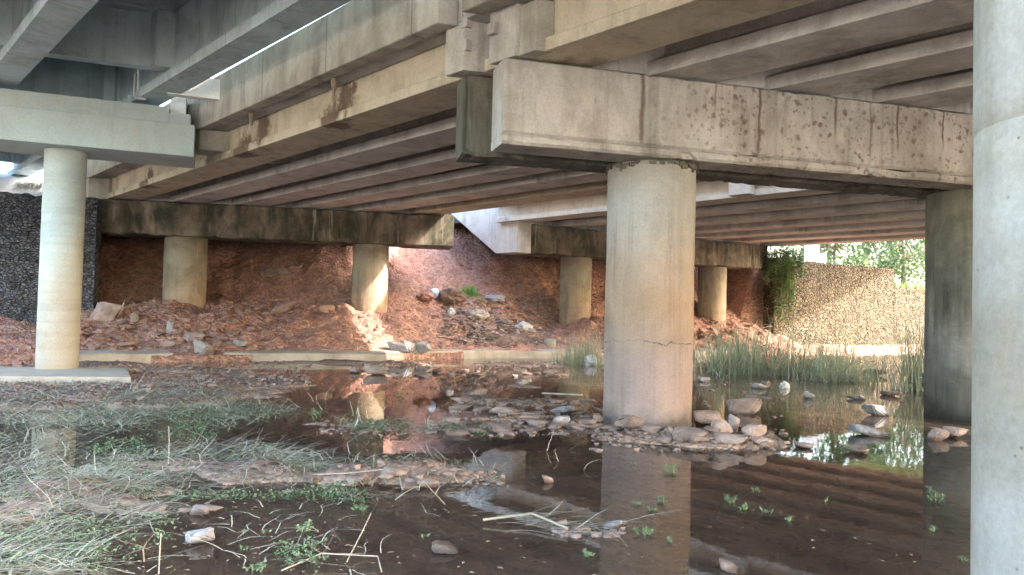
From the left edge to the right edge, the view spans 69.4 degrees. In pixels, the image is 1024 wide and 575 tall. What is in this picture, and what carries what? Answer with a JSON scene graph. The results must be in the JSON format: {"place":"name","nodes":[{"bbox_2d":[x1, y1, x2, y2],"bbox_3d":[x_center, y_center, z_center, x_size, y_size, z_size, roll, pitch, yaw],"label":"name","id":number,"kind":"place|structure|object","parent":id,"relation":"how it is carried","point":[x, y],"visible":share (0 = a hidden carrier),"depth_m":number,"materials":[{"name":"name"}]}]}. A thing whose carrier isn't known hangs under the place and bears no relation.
{"place":"outdoors","nodes":[
{"label":"outdoors","id":0,"kind":"place"},
{"bbox_2d":[0,346,881,539],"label":"gravel","id":1,"kind":"structure","parent":0,"point":[575,535],"depth_m":9.39,"materials":[{"name":"gravel"}]},
{"bbox_2d":[542,392,582,395],"bbox_3d":[0.880,1.880,13.024,0.783,0.068,0.039,1,-2,29],"label":"stick","id":2,"kind":"object","parent":1,"relation":"on","point":[548,393],"visible":1,"depth_m":13.00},
{"bbox_2d":[602,520,621,529],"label":"rock","id":3,"kind":"object","parent":1,"relation":"on","point":[613,525],"visible":0.91,"depth_m":5.25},
{"bbox_2d":[0,226,921,363],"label":"earth bank","id":4,"kind":"structure","parent":0,"point":[412,273],"depth_m":26.32,"materials":[{"name":"soil"}]},
{"bbox_2d":[0,169,42,196],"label":"slope paving","id":5,"kind":"structure","parent":4,"relation":"on","point":[6,178],"depth_m":24.66,"materials":[{"name":"white concrete"}]},
{"bbox_2d":[0,192,100,322],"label":"gabion wall","id":6,"kind":"structure","parent":4,"relation":"on","point":[20,222],"depth_m":21.71,"materials":[{"name":"stone"}]},
{"bbox_2d":[2,182,42,193],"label":"dry grass","id":7,"kind":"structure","parent":6,"relation":"on","point":[27,186],"depth_m":20.26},
{"bbox_2d":[90,300,124,321],"bbox_3d":[-11.424,0.644,21.022,0.908,0.664,0.740,2,-2,-18],"label":"rock","id":8,"kind":"object","parent":4,"relation":"on","point":[104,311],"visible":0.87,"depth_m":20.75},
{"bbox_2d":[130,312,139,322],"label":"rock","id":9,"kind":"object","parent":4,"relation":"on","point":[134,317],"visible":0.98,"depth_m":20.73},
{"bbox_2d":[160,340,175,345],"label":"rock","id":10,"kind":"object","parent":4,"relation":"on","point":[169,343],"visible":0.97,"depth_m":19.42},
{"bbox_2d":[166,320,173,333],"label":"rock","id":11,"kind":"object","parent":4,"relation":"on","point":[170,327],"visible":1,"depth_m":19.90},
{"bbox_2d":[183,332,205,342],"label":"rock","id":12,"kind":"object","parent":4,"relation":"on","point":[189,338],"visible":0.67,"depth_m":19.73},
{"bbox_2d":[193,338,213,354],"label":"rock","id":13,"kind":"object","parent":4,"relation":"on","point":[202,347],"visible":0.97,"depth_m":18.91,"materials":[{"name":"stone"}]},
{"bbox_2d":[232,339,258,346],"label":"rock","id":14,"kind":"object","parent":4,"relation":"on","point":[236,342],"visible":0.98,"depth_m":19.88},
{"bbox_2d":[259,267,288,276],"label":"rock","id":15,"kind":"object","parent":4,"relation":"on","point":[271,271],"visible":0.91,"depth_m":26.65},
{"bbox_2d":[97,178,453,312],"bbox_3d":[-7.605,-0.589,24.595,11.136,5.700,1.514,2,-2,-11],"label":"bridge abutment","id":16,"kind":"object","parent":4,"relation":"on","point":[186,232],"visible":0.73,"depth_m":23.91,"materials":[{"name":"concrete"}]},
{"bbox_2d":[271,301,295,313],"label":"rock","id":17,"kind":"object","parent":4,"relation":"on","point":[285,308],"visible":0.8,"depth_m":23.74,"materials":[{"name":"stone"}]},
{"bbox_2d":[319,304,334,312],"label":"rock","id":18,"kind":"object","parent":4,"relation":"on","point":[324,308],"visible":0.87,"depth_m":23.70,"materials":[{"name":"stone"}]},
{"bbox_2d":[415,341,431,352],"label":"rock","id":19,"kind":"object","parent":4,"relation":"on","point":[423,347],"visible":0.81,"depth_m":21.80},
{"bbox_2d":[416,290,433,301],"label":"rock","id":20,"kind":"object","parent":4,"relation":"on","point":[426,295],"visible":1,"depth_m":26.29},
{"bbox_2d":[438,288,466,304],"bbox_3d":[-2.160,0.329,26.891,1.089,0.611,0.869,1,-2,0],"label":"rock","id":21,"kind":"object","parent":4,"relation":"on","point":[449,295],"visible":0.98,"depth_m":26.59,"materials":[{"name":"stone"}]},
{"bbox_2d":[457,284,488,303],"bbox_3d":[-1.447,0.211,27.739,1.684,0.907,0.980,1,-2,0],"label":"grass tuft","id":22,"kind":"object","parent":4,"relation":"on","point":[470,291],"visible":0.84,"depth_m":27.70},
{"bbox_2d":[484,295,504,301],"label":"rock","id":23,"kind":"object","parent":4,"relation":"on","point":[495,298],"visible":0.86,"depth_m":28.03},
{"bbox_2d":[438,294,555,342],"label":"litter","id":24,"kind":"object","parent":4,"relation":"on","point":[533,329],"visible":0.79,"depth_m":25.93,"materials":[{"name":"plant"}]},
{"bbox_2d":[464,309,489,319],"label":"rock","id":25,"kind":"object","parent":24,"relation":"on","point":[482,314],"visible":0.97,"depth_m":25.51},
{"bbox_2d":[476,332,567,347],"bbox_3d":[-0.032,1.792,24.475,4.158,0.602,2.084,2,-2,-24],"label":"soil crust","id":26,"kind":"object","parent":4,"relation":"on","point":[507,335],"visible":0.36,"depth_m":24.24},
{"bbox_2d":[544,339,555,347],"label":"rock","id":27,"kind":"object","parent":26,"relation":"on","point":[550,341],"visible":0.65,"depth_m":24.50,"materials":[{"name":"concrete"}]},
{"bbox_2d":[515,321,532,331],"bbox_3d":[0.379,1.365,25.850,0.688,0.388,0.577,2,-2,-30],"label":"plastic bag","id":28,"kind":"object","parent":4,"relation":"on","point":[523,326],"visible":0.8,"depth_m":25.66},
{"bbox_2d":[451,208,767,325],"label":"bridge pier","id":29,"kind":"structure","parent":4,"relation":"on","point":[576,251],"depth_m":28.26,"materials":[{"name":"concrete"}]},
{"bbox_2d":[495,181,924,246],"bbox_3d":[21.360,-2.998,13.362,14.870,1.570,49.899,3,-2,-43],"label":"bridge span","id":30,"kind":"object","parent":29,"relation":"on","point":[768,216],"visible":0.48,"depth_m":24.36,"materials":[{"name":"concrete"}]},
{"bbox_2d":[759,245,807,330],"bbox_3d":[12.108,-0.009,33.089,2.743,3.906,1.488,2,-2,-16],"label":"creeper","id":31,"kind":"object","parent":29,"relation":"hanging from","point":[782,259],"visible":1,"depth_m":32.94,"materials":[{"name":"green plant"}]},
{"bbox_2d":[736,273,786,329],"bbox_3d":[10.981,0.371,33.352,2.348,3.466,6.278,0,-2,43],"label":"dry brush","id":32,"kind":"object","parent":4,"relation":"on","point":[759,298],"visible":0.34,"depth_m":33.76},
{"bbox_2d":[804,245,825,262],"bbox_3d":[16.022,-1.383,39.066,0.959,1.700,0.600,1,-2,0],"label":"concrete post","id":33,"kind":"object","parent":4,"relation":"on","point":[812,253],"visible":0.45,"depth_m":38.78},
{"bbox_2d":[763,258,924,345],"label":"gabion wall","id":34,"kind":"structure","parent":4,"relation":"on","point":[839,296],"depth_m":36.08,"materials":[{"name":"stone"}]},
{"bbox_2d":[0,7,924,287],"label":"sky","id":35,"kind":"structure","parent":0,"point":[3,165],"materials":[{"name":"white"}]},
{"bbox_2d":[0,359,970,574],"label":"riverbed","id":36,"kind":"structure","parent":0,"point":[881,503],"depth_m":6.85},
{"bbox_2d":[0,78,219,381],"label":"bridge pier","id":37,"kind":"structure","parent":36,"relation":"on","point":[66,136],"depth_m":14.98,"materials":[{"name":"concrete"}]},
{"bbox_2d":[0,57,138,176],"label":"bridge span","id":38,"kind":"object","parent":37,"relation":"on","point":[75,78],"visible":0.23,"depth_m":16.74,"materials":[{"name":"grey concrete"}]},
{"bbox_2d":[0,0,351,105],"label":"bridge span","id":39,"kind":"object","parent":37,"relation":"on","point":[164,47],"visible":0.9,"depth_m":13.36,"materials":[{"name":"grey concrete"}]},
{"bbox_2d":[79,350,172,362],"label":"concrete kerb","id":40,"kind":"structure","parent":36,"relation":"on","point":[142,356],"depth_m":17.98,"materials":[{"name":"concrete"}]},
{"bbox_2d":[185,527,214,544],"bbox_3d":[-2.032,1.595,4.724,0.227,0.121,0.137,1,-2,9],"label":"rock","id":41,"kind":"object","parent":36,"relation":"on","point":[206,534],"visible":0.98,"depth_m":4.70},
{"bbox_2d":[0,384,496,572],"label":"creeping weed","id":42,"kind":"object","parent":36,"relation":"on","point":[333,492],"visible":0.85,"depth_m":5.70,"materials":[{"name":"green plant"}]},
{"bbox_2d":[0,375,505,574],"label":"dead grass","id":43,"kind":"structure","parent":36,"relation":"on","point":[118,421],"depth_m":7.54,"materials":[{"name":"plant"}]},
{"bbox_2d":[224,349,386,361],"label":"concrete kerb","id":44,"kind":"structure","parent":36,"relation":"on","point":[289,355],"depth_m":19.86,"materials":[{"name":"concrete"}]},
{"bbox_2d":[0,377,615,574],"bbox_3d":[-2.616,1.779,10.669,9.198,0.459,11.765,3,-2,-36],"label":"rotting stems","id":45,"kind":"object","parent":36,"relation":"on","point":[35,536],"visible":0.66,"depth_m":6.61,"materials":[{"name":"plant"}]},
{"bbox_2d":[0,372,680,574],"bbox_3d":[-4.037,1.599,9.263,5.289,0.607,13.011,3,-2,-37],"label":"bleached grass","id":46,"kind":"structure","parent":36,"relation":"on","point":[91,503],"depth_m":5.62,"materials":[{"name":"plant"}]},
{"bbox_2d":[85,431,620,562],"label":"withered stalks","id":47,"kind":"object","parent":36,"relation":"on","point":[339,519],"visible":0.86,"depth_m":6.19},
{"bbox_2d":[0,241,775,366],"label":"rubble","id":48,"kind":"object","parent":36,"relation":"on","point":[21,349],"visible":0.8,"depth_m":21.38,"materials":[{"name":"stone"}]},
{"bbox_2d":[80,297,784,450],"bbox_3d":[0.124,1.074,17.768,16.505,2.077,18.100,3,-2,-37],"label":"stone spill","id":49,"kind":"object","parent":36,"relation":"on","point":[537,420],"visible":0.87,"depth_m":16.56,"materials":[{"name":"stone"}]},
{"bbox_2d":[489,406,514,414],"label":"rock","id":50,"kind":"object","parent":49,"relation":"on","point":[501,409],"visible":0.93,"depth_m":10.84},
{"bbox_2d":[552,415,570,422],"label":"rock","id":51,"kind":"object","parent":49,"relation":"on","point":[566,418],"visible":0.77,"depth_m":9.88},
{"bbox_2d":[710,419,732,432],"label":"rock","id":52,"kind":"object","parent":49,"relation":"on","point":[723,425],"visible":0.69,"depth_m":8.70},
{"bbox_2d":[380,349,572,358],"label":"concrete kerb","id":53,"kind":"structure","parent":36,"relation":"on","point":[486,353],"depth_m":22.90,"materials":[{"name":"concrete"}]},
{"bbox_2d":[386,341,415,352],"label":"rock","id":54,"kind":"object","parent":53,"relation":"on","point":[405,347],"visible":0.76,"depth_m":21.63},
{"bbox_2d":[0,426,960,574],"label":"bed stones","id":55,"kind":"object","parent":36,"relation":"on","point":[199,564],"visible":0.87,"depth_m":5.49,"materials":[{"name":"stone"}]},
{"bbox_2d":[313,469,383,474],"bbox_3d":[-1.438,1.618,6.450,0.676,0.073,0.096,1,-2,-2],"label":"stick","id":56,"kind":"object","parent":55,"relation":"on","point":[348,472],"visible":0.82,"depth_m":6.44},
{"bbox_2d":[672,426,708,437],"bbox_3d":[2.103,1.712,8.712,0.417,0.130,0.284,1,-2,25],"label":"rock","id":57,"kind":"object","parent":55,"relation":"on","point":[685,431],"visible":0.95,"depth_m":8.66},
{"bbox_2d":[943,426,968,438],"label":"rock","id":58,"kind":"object","parent":55,"relation":"on","point":[955,432],"visible":0.91,"depth_m":9.69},
{"bbox_2d":[549,322,603,365],"bbox_3d":[2.170,1.891,21.316,2.404,1.950,1.986,0,-2,40],"label":"reed clump","id":59,"kind":"object","parent":36,"relation":"on","point":[580,358],"visible":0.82,"depth_m":21.24,"materials":[{"name":"green plant"}]},
{"bbox_2d":[613,415,643,428],"bbox_3d":[1.576,1.772,9.768,0.442,0.187,0.224,2,-2,-7],"label":"rock","id":60,"kind":"object","parent":36,"relation":"on","point":[629,421],"visible":0.92,"depth_m":9.71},
{"bbox_2d":[641,420,660,432],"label":"rock","id":61,"kind":"object","parent":36,"relation":"on","point":[651,427],"visible":0.98,"depth_m":8.94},
{"bbox_2d":[692,410,721,424],"bbox_3d":[2.725,1.823,10.334,0.416,0.207,0.282,1,-2,19],"label":"rock","id":62,"kind":"object","parent":36,"relation":"on","point":[706,416],"visible":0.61,"depth_m":10.26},
{"bbox_2d":[455,58,972,428],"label":"bridge pier","id":63,"kind":"structure","parent":36,"relation":"on","point":[654,148],"depth_m":9.96,"materials":[{"name":"concrete"}]},
{"bbox_2d":[86,0,704,214],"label":"bridge span","id":64,"kind":"object","parent":63,"relation":"on","point":[351,105],"visible":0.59,"depth_m":14.76,"materials":[{"name":"concrete"}]},
{"bbox_2d":[462,0,973,114],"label":"bridge span","id":65,"kind":"object","parent":63,"relation":"on","point":[915,53],"visible":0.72,"depth_m":8.92,"materials":[{"name":"concrete"}]},
{"bbox_2d":[693,347,749,356],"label":"concrete kerb","id":66,"kind":"structure","parent":36,"relation":"on","point":[695,350],"depth_m":26.63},
{"bbox_2d":[719,558,737,574],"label":"rock","id":67,"kind":"object","parent":36,"relation":"on","point":[728,566],"visible":1,"depth_m":4.45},
{"bbox_2d":[715,433,747,443],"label":"rock","id":68,"kind":"object","parent":36,"relation":"on","point":[730,438],"visible":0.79,"depth_m":8.52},
{"bbox_2d":[728,414,739,432],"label":"rock","id":69,"kind":"object","parent":36,"relation":"on","point":[734,422],"visible":0.95,"depth_m":9.04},
{"bbox_2d":[693,317,791,377],"bbox_3d":[5.871,1.998,19.751,3.514,2.729,3.377,1,-2,0],"label":"reed clump","id":70,"kind":"object","parent":36,"relation":"on","point":[724,353],"visible":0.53,"depth_m":19.27,"materials":[{"name":"green plant"}]},
{"bbox_2d":[741,424,766,435],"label":"rock","id":71,"kind":"object","parent":36,"relation":"on","point":[754,429],"visible":0.76,"depth_m":8.78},
{"bbox_2d":[751,436,775,445],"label":"rock","id":72,"kind":"object","parent":36,"relation":"on","point":[756,439],"visible":0.71,"depth_m":8.66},
{"bbox_2d":[693,307,891,378],"bbox_3d":[7.659,2.224,19.549,7.364,3.507,4.303,1,-2,0],"label":"reed clump","id":73,"kind":"object","parent":36,"relation":"on","point":[782,366],"visible":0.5,"depth_m":19.25,"materials":[{"name":"green plant"}]},
{"bbox_2d":[785,337,900,382],"bbox_3d":[7.742,2.160,17.932,3.537,2.266,2.341,2,-2,-13],"label":"reed clump","id":74,"kind":"object","parent":36,"relation":"on","point":[827,376],"visible":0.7,"depth_m":17.84,"materials":[{"name":"green plant"}]},
{"bbox_2d":[843,443,871,453],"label":"rock","id":75,"kind":"object","parent":36,"relation":"on","point":[859,448],"visible":1,"depth_m":8.41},
{"bbox_2d":[847,423,890,439],"bbox_3d":[4.697,1.896,9.722,0.515,0.183,0.189,1,-2,20],"label":"rock","id":76,"kind":"object","parent":36,"relation":"on","point":[868,431],"visible":1,"depth_m":9.66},
{"bbox_2d":[848,303,924,391],"bbox_3d":[8.648,1.748,16.439,3.240,2.958,3.304,0,-2,42],"label":"reed clump","id":77,"kind":"object","parent":36,"relation":"on","point":[915,378],"visible":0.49,"depth_m":16.05,"materials":[{"name":"green plant"}]},
{"bbox_2d":[926,425,949,441],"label":"rock","id":78,"kind":"object","parent":36,"relation":"on","point":[937,434],"visible":1,"depth_m":9.44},
{"bbox_2d":[970,0,1023,574],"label":"bridge pier","id":79,"kind":"structure","parent":36,"relation":"on","point":[997,479],"depth_m":3.11,"materials":[{"name":"concrete"}]},
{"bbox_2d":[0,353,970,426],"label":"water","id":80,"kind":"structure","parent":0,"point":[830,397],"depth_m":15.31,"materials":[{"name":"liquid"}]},
{"bbox_2d":[189,504,209,515],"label":"rock","id":81,"kind":"object","parent":80,"relation":"on","point":[198,510],"visible":1,"depth_m":5.33,"materials":[{"name":"stone"}]},
{"bbox_2d":[242,561,266,574],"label":"water weed","id":82,"kind":"object","parent":80,"relation":"on","point":[259,566],"visible":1,"depth_m":4.27,"materials":[{"name":"green plant"}]},
{"bbox_2d":[295,519,312,535],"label":"water weed","id":83,"kind":"object","parent":80,"relation":"on","point":[305,530],"visible":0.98,"depth_m":5.03,"materials":[{"name":"green plant"}]},
{"bbox_2d":[308,408,323,419],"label":"water weed","id":84,"kind":"object","parent":80,"relation":"on","point":[313,412],"visible":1,"depth_m":10.12,"materials":[{"name":"green plant"}]},
{"bbox_2d":[281,553,381,571],"bbox_3d":[-1.033,1.609,4.323,0.577,0.049,0.199,1,-2,0],"label":"stick","id":85,"kind":"object","parent":80,"relation":"on","point":[337,554],"visible":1,"depth_m":4.42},
{"bbox_2d":[346,512,371,562],"bbox_3d":[-0.964,1.570,4.672,0.010,0.147,0.555,1,-2,4],"label":"stick","id":86,"kind":"object","parent":80,"relation":"on","point":[359,537],"visible":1,"depth_m":4.67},
{"bbox_2d":[351,504,368,514],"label":"water weed","id":87,"kind":"object","parent":80,"relation":"on","point":[361,511],"visible":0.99,"depth_m":5.59,"materials":[{"name":"green plant"}]},
{"bbox_2d":[364,363,387,374],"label":"rock","id":88,"kind":"object","parent":80,"relation":"on","point":[374,369],"visible":1,"depth_m":16.44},
{"bbox_2d":[417,479,438,488],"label":"rock","id":89,"kind":"object","parent":80,"relation":"on","point":[431,483],"visible":0.86,"depth_m":6.29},
{"bbox_2d":[431,540,457,553],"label":"rock","id":90,"kind":"object","parent":80,"relation":"on","point":[442,547],"visible":1,"depth_m":4.64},
{"bbox_2d":[0,395,917,574],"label":"floating leaf litter","id":91,"kind":"object","parent":80,"relation":"on","point":[410,503],"visible":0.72,"depth_m":5.05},
{"bbox_2d":[483,512,567,529],"bbox_3d":[0.112,1.655,5.284,0.630,0.059,0.174,1,-2,18],"label":"stick","id":92,"kind":"object","parent":80,"relation":"on","point":[527,514],"visible":1,"depth_m":5.31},
{"bbox_2d":[542,475,553,482],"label":"rock","id":93,"kind":"object","parent":80,"relation":"on","point":[547,479],"visible":1,"depth_m":6.60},
{"bbox_2d":[549,406,575,414],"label":"rock","id":94,"kind":"object","parent":80,"relation":"on","point":[564,409],"visible":0.9,"depth_m":11.03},
{"bbox_2d":[581,548,594,561],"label":"water weed","id":95,"kind":"object","parent":80,"relation":"on","point":[586,554],"visible":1,"depth_m":4.67,"materials":[{"name":"green plant"}]},
{"bbox_2d":[583,355,596,364],"bbox_3d":[2.221,2.100,21.029,0.407,0.389,0.359,1,-2,0],"label":"plastic bag","id":96,"kind":"object","parent":80,"relation":"on","point":[588,361],"visible":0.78,"depth_m":20.92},
{"bbox_2d":[632,526,654,538],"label":"water weed","id":97,"kind":"object","parent":80,"relation":"on","point":[647,531],"visible":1,"depth_m":5.15,"materials":[{"name":"green plant"}]},
{"bbox_2d":[661,463,677,475],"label":"water weed","id":98,"kind":"object","parent":80,"relation":"on","point":[666,469],"visible":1,"depth_m":7.18,"materials":[{"name":"green plant"}]},
{"bbox_2d":[724,494,738,505],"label":"water weed","id":99,"kind":"object","parent":80,"relation":"on","point":[729,499],"visible":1,"depth_m":6.08,"materials":[{"name":"green plant"}]},
{"bbox_2d":[725,398,761,415],"bbox_3d":[3.680,1.869,11.643,0.564,0.292,0.435,1,-2,0],"label":"rock","id":100,"kind":"object","parent":80,"relation":"on","point":[743,406],"visible":0.98,"depth_m":11.53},
{"bbox_2d":[751,383,766,388],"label":"rock","id":101,"kind":"object","parent":80,"relation":"on","point":[757,386],"visible":0.98,"depth_m":15.43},
{"bbox_2d":[758,506,775,516],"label":"water weed","id":102,"kind":"object","parent":80,"relation":"on","point":[766,512],"visible":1,"depth_m":5.81,"materials":[{"name":"green plant"}]},
{"bbox_2d":[794,442,816,449],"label":"rock","id":103,"kind":"object","parent":80,"relation":"on","point":[801,445],"visible":1,"depth_m":8.65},
{"bbox_2d":[803,391,814,398],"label":"rock","id":104,"kind":"object","parent":80,"relation":"on","point":[807,395],"visible":1,"depth_m":13.81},
{"bbox_2d":[846,395,865,399],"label":"rock","id":105,"kind":"object","parent":80,"relation":"on","point":[857,397],"visible":0.99,"depth_m":13.85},
{"bbox_2d":[861,404,889,415],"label":"rock","id":106,"kind":"object","parent":80,"relation":"on","point":[877,410],"visible":0.97,"depth_m":11.64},
{"bbox_2d":[879,391,902,395],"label":"rock","id":107,"kind":"object","parent":80,"relation":"on","point":[886,393],"visible":1,"depth_m":14.64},
{"bbox_2d":[926,486,945,504],"bbox_3d":[3.633,1.790,6.345,0.169,0.131,0.236,1,-2,23],"label":"water weed","id":108,"kind":"object","parent":80,"relation":"on","point":[933,497],"visible":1,"depth_m":6.33,"materials":[{"name":"green plant"}]},
{"bbox_2d":[956,556,967,565],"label":"water weed","id":109,"kind":"object","parent":80,"relation":"on","point":[962,561],"visible":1,"depth_m":4.77,"materials":[{"name":"green plant"}]},
{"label":"meadow","id":110,"kind":"structure","parent":0,"visible":0},
{"bbox_2d":[777,243,855,260],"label":"tree","id":111,"kind":"object","parent":110,"relation":"on","point":[792,247],"visible":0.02,"depth_m":82.33,"materials":[{"name":"green plant"}]},
{"bbox_2d":[793,243,875,266],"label":"tree","id":112,"kind":"object","parent":110,"relation":"on","point":[835,248],"visible":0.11,"depth_m":50.89,"materials":[{"name":"green plant"}]},
{"bbox_2d":[829,260,924,288],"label":"meadow grass","id":113,"kind":"structure","parent":110,"relation":"on","point":[907,285],"depth_m":40.27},
{"bbox_2d":[843,240,916,274],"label":"tree","id":114,"kind":"object","parent":110,"relation":"on","point":[874,247],"visible":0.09,"depth_m":63.56,"materials":[{"name":"green plant"}]},
{"bbox_2d":[842,240,924,283],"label":"tree","id":115,"kind":"object","parent":110,"relation":"on","point":[906,259],"visible":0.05,"depth_m":92.32,"materials":[{"name":"green plant"}]},
{"bbox_2d":[856,240,924,285],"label":"tree","id":116,"kind":"object","parent":110,"relation":"on","point":[901,257],"visible":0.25,"depth_m":56.48,"materials":[{"name":"green plant"}]},
{"bbox_2d":[890,239,924,277],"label":"tree","id":117,"kind":"object","parent":110,"relation":"on","point":[922,242],"visible":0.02,"depth_m":67.54,"materials":[{"name":"green plant"}]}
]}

